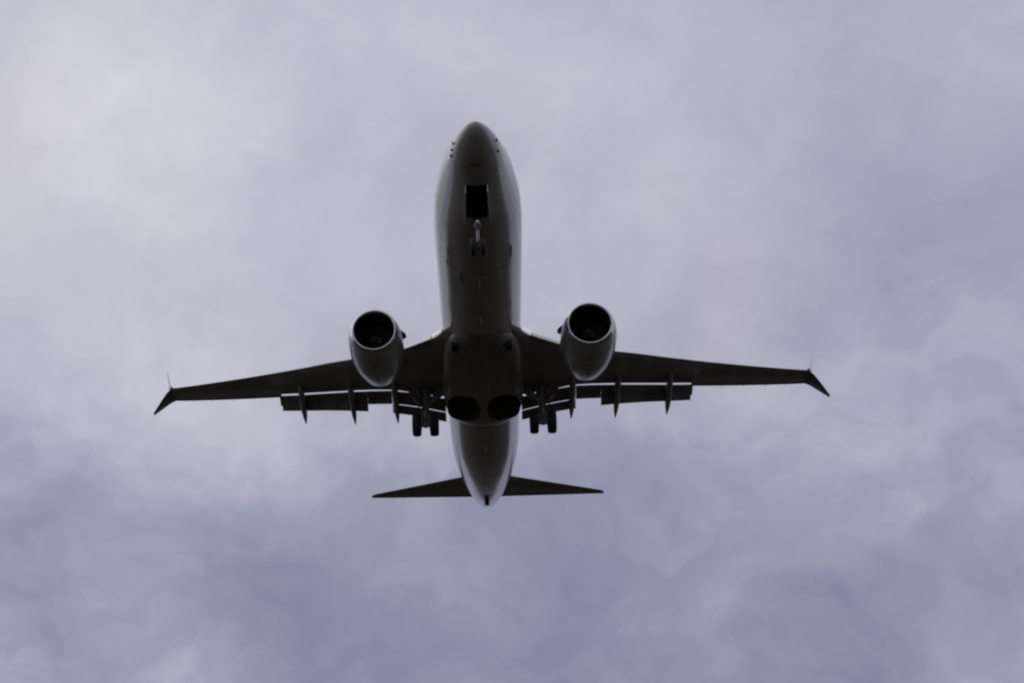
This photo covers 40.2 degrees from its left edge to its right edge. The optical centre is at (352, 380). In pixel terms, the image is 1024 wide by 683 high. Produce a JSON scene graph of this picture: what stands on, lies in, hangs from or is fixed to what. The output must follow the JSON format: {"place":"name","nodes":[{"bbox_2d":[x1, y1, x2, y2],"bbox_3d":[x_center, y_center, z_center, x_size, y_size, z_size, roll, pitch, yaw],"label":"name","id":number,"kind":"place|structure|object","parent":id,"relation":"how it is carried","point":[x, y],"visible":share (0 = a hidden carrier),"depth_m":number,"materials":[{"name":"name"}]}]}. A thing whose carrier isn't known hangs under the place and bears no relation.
{"place":"outdoors","nodes":[
{"label":"outdoors","id":0,"kind":"place"},
{"bbox_2d":[154,121,829,507],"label":"airliner","id":1,"kind":"object","parent":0,"point":[482,361],"visible":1,"depth_m":66.05,"materials":[{"name":"white paint"}]},
{"bbox_2d":[464,185,465,223],"bbox_3d":[4.390,-6.897,53.934,0.041,0.677,1.810,0,-27,3],"label":"nose gear door","id":2,"kind":"structure","parent":1,"relation":"in","point":[465,185],"depth_m":53.54,"materials":[{"name":"paint"}]},
{"bbox_2d":[487,184,490,222],"bbox_3d":[5.323,-6.924,53.844,0.041,0.677,1.810,-3,-27,8],"label":"nose gear door","id":3,"kind":"structure","parent":1,"relation":"in","point":[487,184],"depth_m":53.54,"materials":[{"name":"paint"}]},
{"bbox_2d":[0,0,1023,682],"label":"sky","id":4,"kind":"structure","parent":0,"point":[197,192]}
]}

